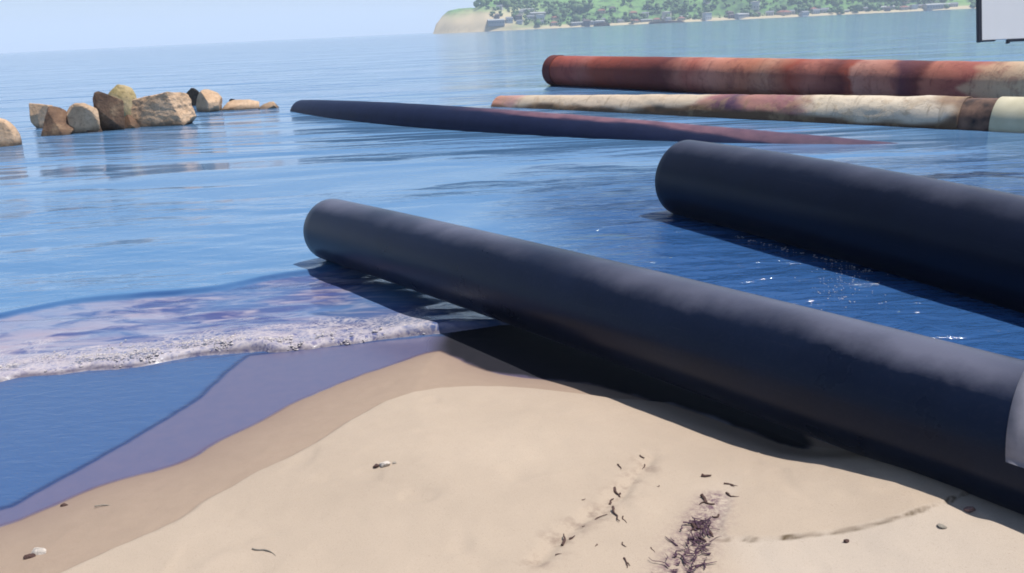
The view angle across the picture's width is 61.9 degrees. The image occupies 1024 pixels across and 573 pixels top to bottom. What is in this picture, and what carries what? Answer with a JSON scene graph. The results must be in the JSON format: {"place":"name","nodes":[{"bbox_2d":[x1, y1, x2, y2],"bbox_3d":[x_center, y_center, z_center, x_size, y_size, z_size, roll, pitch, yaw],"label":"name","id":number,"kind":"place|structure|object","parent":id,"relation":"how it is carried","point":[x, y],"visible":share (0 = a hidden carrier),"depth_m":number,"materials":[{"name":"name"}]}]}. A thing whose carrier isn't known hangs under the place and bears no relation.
{"place":"outdoors","nodes":[
{"label":"outdoors","id":0,"kind":"place"},
{"bbox_2d":[0,0,475,52],"label":"sky","id":1,"kind":"structure","parent":0,"point":[25,25],"materials":[{"name":"blue"}]},
{"bbox_2d":[0,8,1023,381],"bbox_3d":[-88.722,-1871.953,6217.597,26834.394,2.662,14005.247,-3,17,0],"label":"sea","id":2,"kind":"structure","parent":0,"point":[154,238],"depth_m":10.31,"materials":[{"name":"liquid"}]},
{"bbox_2d":[0,118,21,146],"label":"boulder","id":3,"kind":"object","parent":2,"relation":"in","point":[10,134],"visible":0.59,"depth_m":16.57,"materials":[{"name":"beige stone"}]},
{"bbox_2d":[29,103,52,128],"bbox_3d":[-11.098,-3.983,20.177,0.518,0.719,0.392,-10,18,-22],"label":"boulder","id":4,"kind":"object","parent":2,"relation":"in","point":[37,114],"visible":0.49,"depth_m":20.01,"materials":[{"name":"grey stone"}]},
{"bbox_2d":[41,106,73,135],"bbox_3d":[-9.841,-3.384,18.481,0.769,1.031,0.689,-3,17,0],"label":"boulder","id":5,"kind":"object","parent":2,"relation":"in","point":[55,122],"visible":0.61,"depth_m":18.25,"materials":[{"name":"brown stone"}]},
{"bbox_2d":[66,103,99,133],"bbox_3d":[-9.368,-3.617,18.652,0.662,0.814,0.678,-12,19,-27],"label":"boulder","id":6,"kind":"object","parent":2,"relation":"in","point":[82,117],"visible":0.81,"depth_m":18.42,"materials":[{"name":"grey stone"}]},
{"bbox_2d":[86,127,102,132],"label":"boulder","id":7,"kind":"object","parent":2,"relation":"in","point":[91,131],"visible":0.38,"depth_m":18.54,"materials":[{"name":"stone"}]},
{"bbox_2d":[93,91,124,129],"bbox_3d":[-8.894,-3.860,18.858,0.607,0.932,0.520,-12,19,-27],"label":"boulder","id":8,"kind":"object","parent":2,"relation":"in","point":[110,108],"visible":0.84,"depth_m":18.68,"materials":[{"name":"brown stone"}]},
{"bbox_2d":[108,84,136,116],"bbox_3d":[-9.330,-4.190,20.388,0.746,1.257,0.563,7,19,29],"label":"boulder","id":9,"kind":"object","parent":2,"relation":"in","point":[126,94],"visible":0.32,"depth_m":20.12,"materials":[{"name":"beige stone"}]},
{"bbox_2d":[124,115,139,128],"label":"boulder","id":10,"kind":"object","parent":2,"relation":"in","point":[130,121],"visible":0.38,"depth_m":19.09,"materials":[{"name":"brown stone"}]},
{"bbox_2d":[131,92,195,126],"bbox_3d":[-7.951,-3.980,19.431,1.402,0.905,0.660,-1,17,7],"label":"boulder","id":11,"kind":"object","parent":2,"relation":"in","point":[169,109],"depth_m":19.18,"materials":[{"name":"beige stone"}]},
{"bbox_2d":[187,88,198,105],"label":"boulder","id":12,"kind":"object","parent":2,"relation":"in","point":[192,93],"visible":0.23,"depth_m":25.02,"materials":[{"name":"black stone"}]},
{"bbox_2d":[196,89,221,111],"bbox_3d":[-8.104,-4.744,22.772,0.732,1.011,0.572,-3,17,0],"label":"boulder","id":13,"kind":"object","parent":2,"relation":"in","point":[208,100],"visible":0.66,"depth_m":22.64,"materials":[{"name":"beige stone"}]},
{"bbox_2d":[221,99,259,110],"bbox_3d":[-7.408,-4.826,23.213,1.253,0.512,0.921,-3,17,0],"label":"boulder","id":14,"kind":"object","parent":2,"relation":"in","point":[241,104],"visible":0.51,"depth_m":22.87,"materials":[{"name":"beige stone"}]},
{"bbox_2d":[258,101,278,108],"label":"boulder","id":15,"kind":"object","parent":2,"relation":"in","point":[270,105],"visible":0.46,"depth_m":22.76,"materials":[{"name":"beige stone"}]},
{"bbox_2d":[0,236,887,371],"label":"sea foam","id":16,"kind":"object","parent":2,"relation":"on","point":[183,342],"visible":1,"depth_m":5.04,"materials":[{"name":"grey"}]},
{"bbox_2d":[290,100,897,144],"bbox_3d":[2.733,-2.383,14.439,22.323,1.347,2.840,10,21,37],"label":"sunken pipe","id":17,"kind":"object","parent":2,"relation":"in","point":[472,119],"visible":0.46,"depth_m":14.46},
{"bbox_2d":[593,22,609,25],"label":"rock mound","id":18,"kind":"object","parent":2,"relation":"in","point":[602,24],"visible":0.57,"depth_m":888.62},
{"bbox_2d":[649,21,683,23],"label":"rock mound","id":19,"kind":"object","parent":2,"relation":"in","point":[653,22],"visible":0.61,"depth_m":887.77,"materials":[{"name":"grey stone"}]},
{"bbox_2d":[491,94,1023,132],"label":"stained pipe","id":20,"kind":"object","parent":2,"relation":"in","point":[1003,114],"visible":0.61,"depth_m":14.35,"materials":[{"name":"beige metal"}]},
{"bbox_2d":[542,55,1023,97],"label":"rusty pipe","id":21,"kind":"object","parent":2,"relation":"in","point":[791,76],"visible":0.9,"depth_m":18.79,"materials":[{"name":"metal"}]},
{"bbox_2d":[655,140,1023,312],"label":"black pipe","id":22,"kind":"object","parent":2,"relation":"in","point":[963,239],"visible":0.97,"depth_m":5.95,"materials":[{"name":"black plastic"}]},
{"bbox_2d":[0,325,1023,572],"bbox_3d":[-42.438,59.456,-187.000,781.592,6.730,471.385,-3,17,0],"label":"beach","id":23,"kind":"structure","parent":0,"point":[506,447],"depth_m":3.26,"materials":[{"name":"beige sand"}]},
{"bbox_2d":[23,553,35,558],"bbox_3d":[-1.652,0.924,2.923,0.041,0.020,0.023,-6,17,-11],"label":"wood chip","id":24,"kind":"object","parent":23,"relation":"on","point":[29,556],"visible":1,"depth_m":2.92,"materials":[{"name":"brown wood"}]},
{"bbox_2d":[30,547,45,554],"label":"pebble","id":25,"kind":"object","parent":23,"relation":"on","point":[38,551],"visible":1,"depth_m":2.94,"materials":[{"name":"stone"}]},
{"bbox_2d":[252,548,275,555],"bbox_3d":[-0.798,0.859,2.765,0.109,0.008,0.015,7,19,28],"label":"twig","id":26,"kind":"object","parent":23,"relation":"on","point":[263,549],"visible":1,"depth_m":2.77,"materials":[{"name":"grey wood"}]},
{"bbox_2d":[379,461,389,466],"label":"pebble","id":27,"kind":"object","parent":23,"relation":"on","point":[384,464],"visible":1,"depth_m":3.29,"materials":[{"name":"stone"}]},
{"bbox_2d":[561,533,574,545],"bbox_3d":[0.169,0.813,2.750,0.040,0.010,0.069,9,21,35],"label":"wood scrap","id":28,"kind":"object","parent":23,"relation":"on","point":[564,540],"visible":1,"depth_m":2.74,"materials":[{"name":"brown wood"}]},
{"bbox_2d":[613,487,620,496],"bbox_3d":[0.380,0.743,3.076,0.021,0.014,0.063,-8,18,-17],"label":"wood scrap","id":29,"kind":"object","parent":23,"relation":"on","point":[615,491],"visible":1,"depth_m":3.07,"materials":[{"name":"brown wood"}]},
{"bbox_2d":[612,506,626,522],"bbox_3d":[0.359,0.771,2.891,0.031,0.012,0.105,-5,17,-8],"label":"wood scrap","id":30,"kind":"object","parent":23,"relation":"on","point":[613,508],"visible":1,"depth_m":2.88,"materials":[{"name":"brown wood"}]},
{"bbox_2d":[303,199,1023,514],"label":"black pipe","id":31,"kind":"object","parent":23,"relation":"on","point":[948,413],"visible":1,"depth_m":3.52,"materials":[{"name":"paint"}]},
{"bbox_2d":[649,516,719,572],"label":"seaweed heap","id":32,"kind":"object","parent":23,"relation":"on","point":[694,521],"visible":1,"depth_m":2.70,"materials":[{"name":"black plant"}]},
{"bbox_2d":[691,523,703,530],"bbox_3d":[0.608,0.791,2.810,0.046,0.011,0.039,-3,17,1],"label":"wood scrap","id":33,"kind":"object","parent":23,"relation":"on","point":[694,525],"visible":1,"depth_m":2.80,"materials":[{"name":"brown wood"}]},
{"bbox_2d":[700,493,714,504],"bbox_3d":[0.669,0.744,2.971,0.051,0.013,0.066,-6,17,-10],"label":"wood scrap","id":34,"kind":"object","parent":23,"relation":"on","point":[705,501],"visible":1,"depth_m":2.96,"materials":[{"name":"wood"}]},
{"bbox_2d":[937,523,946,528],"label":"pebble","id":35,"kind":"object","parent":23,"relation":"on","point":[939,525],"visible":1,"depth_m":2.64,"materials":[{"name":"grey stone"}]},
{"bbox_2d":[963,506,975,512],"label":"pebble","id":36,"kind":"object","parent":23,"relation":"on","point":[969,509],"visible":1,"depth_m":2.73,"materials":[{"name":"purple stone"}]},
{"bbox_2d":[433,0,975,33],"bbox_3d":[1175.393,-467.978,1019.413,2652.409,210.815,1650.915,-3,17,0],"label":"headland hills","id":37,"kind":"structure","parent":0,"point":[460,20],"depth_m":945.95,"materials":[{"name":"green plant"}]},
{"bbox_2d":[487,19,504,25],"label":"house","id":38,"kind":"structure","parent":37,"relation":"on","point":[496,22],"depth_m":932.48,"materials":[{"name":"white"}]},
{"bbox_2d":[505,17,512,22],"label":"house","id":39,"kind":"structure","parent":37,"relation":"on","point":[509,19],"depth_m":937.36,"materials":[{"name":"white"}]},
{"bbox_2d":[515,14,521,19],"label":"house","id":40,"kind":"structure","parent":37,"relation":"on","point":[518,17],"depth_m":940.93,"materials":[{"name":"white"}]},
{"bbox_2d":[526,15,534,19],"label":"house","id":41,"kind":"structure","parent":37,"relation":"on","point":[528,17],"depth_m":945.49,"materials":[{"name":"white"}]},
{"bbox_2d":[529,12,545,17],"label":"house","id":42,"kind":"structure","parent":37,"relation":"on","point":[533,13],"depth_m":952.89,"materials":[{"name":"white"}]},
{"bbox_2d":[536,14,544,22],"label":"house","id":43,"kind":"structure","parent":37,"relation":"on","point":[540,16],"depth_m":938.51,"materials":[{"name":"white"}]},
{"bbox_2d":[550,21,557,25],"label":"house","id":44,"kind":"structure","parent":37,"relation":"on","point":[552,23],"depth_m":933.95,"materials":[{"name":"white"}]},
{"bbox_2d":[570,22,582,25],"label":"house","id":45,"kind":"structure","parent":37,"relation":"on","point":[576,23],"depth_m":929.50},
{"bbox_2d":[583,19,589,26],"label":"house","id":46,"kind":"structure","parent":37,"relation":"on","point":[586,22],"depth_m":926.47,"materials":[{"name":"grey"}]},
{"bbox_2d":[590,20,603,24],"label":"house","id":47,"kind":"structure","parent":37,"relation":"on","point":[592,22],"depth_m":927.98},
{"bbox_2d":[597,9,605,13],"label":"house","id":48,"kind":"structure","parent":37,"relation":"on","point":[601,11],"depth_m":959.38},
{"bbox_2d":[640,19,651,21],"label":"house","id":49,"kind":"structure","parent":37,"relation":"on","point":[645,20],"depth_m":927.32,"materials":[{"name":"white"}]},
{"bbox_2d":[662,11,671,16],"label":"house","id":50,"kind":"structure","parent":37,"relation":"on","point":[665,13],"depth_m":937.84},
{"bbox_2d":[677,17,685,20],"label":"house","id":51,"kind":"structure","parent":37,"relation":"on","point":[681,19],"depth_m":922.87,"materials":[{"name":"white"}]},
{"bbox_2d":[702,12,711,20],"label":"house","id":52,"kind":"structure","parent":37,"relation":"on","point":[706,16],"depth_m":919.69,"materials":[{"name":"white"}]},
{"bbox_2d":[473,0,975,25],"bbox_3d":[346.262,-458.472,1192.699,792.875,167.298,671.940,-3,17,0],"label":"coastal woodland","id":53,"kind":"object","parent":37,"relation":"on","point":[575,6],"visible":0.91,"depth_m":942.76,"materials":[{"name":"green plant"}]},
{"bbox_2d":[734,13,748,18],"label":"house","id":54,"kind":"structure","parent":37,"relation":"on","point":[740,15],"depth_m":916.93,"materials":[{"name":"white"}]},
{"bbox_2d":[750,1,759,9],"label":"house","id":55,"kind":"structure","parent":37,"relation":"on","point":[755,5],"depth_m":937.08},
{"bbox_2d":[765,10,773,15],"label":"house","id":56,"kind":"structure","parent":37,"relation":"on","point":[769,13],"depth_m":922.69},
{"bbox_2d":[781,10,790,15],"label":"house","id":57,"kind":"structure","parent":37,"relation":"on","point":[785,12],"depth_m":916.20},
{"bbox_2d":[799,11,808,16],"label":"house","id":58,"kind":"structure","parent":37,"relation":"on","point":[803,13],"depth_m":910.36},
{"bbox_2d":[811,9,819,13],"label":"house","id":59,"kind":"structure","parent":37,"relation":"on","point":[815,11],"depth_m":913.88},
{"bbox_2d":[820,8,828,12],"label":"house","id":60,"kind":"structure","parent":37,"relation":"on","point":[824,10],"depth_m":917.74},
{"bbox_2d":[899,6,909,9],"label":"house","id":61,"kind":"structure","parent":37,"relation":"on","point":[904,7],"depth_m":906.69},
{"bbox_2d":[910,4,917,9],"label":"house","id":62,"kind":"structure","parent":37,"relation":"on","point":[914,6],"depth_m":906.33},
{"bbox_2d":[923,3,943,10],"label":"house","id":63,"kind":"structure","parent":37,"relation":"on","point":[933,6],"depth_m":901.68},
{"bbox_2d":[949,2,958,6],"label":"house","id":64,"kind":"structure","parent":37,"relation":"on","point":[953,4],"depth_m":909.54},
{"bbox_2d":[976,0,1023,43],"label":"white board","id":65,"kind":"object","parent":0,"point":[999,20],"visible":1,"depth_m":8.69,"materials":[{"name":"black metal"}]}
]}

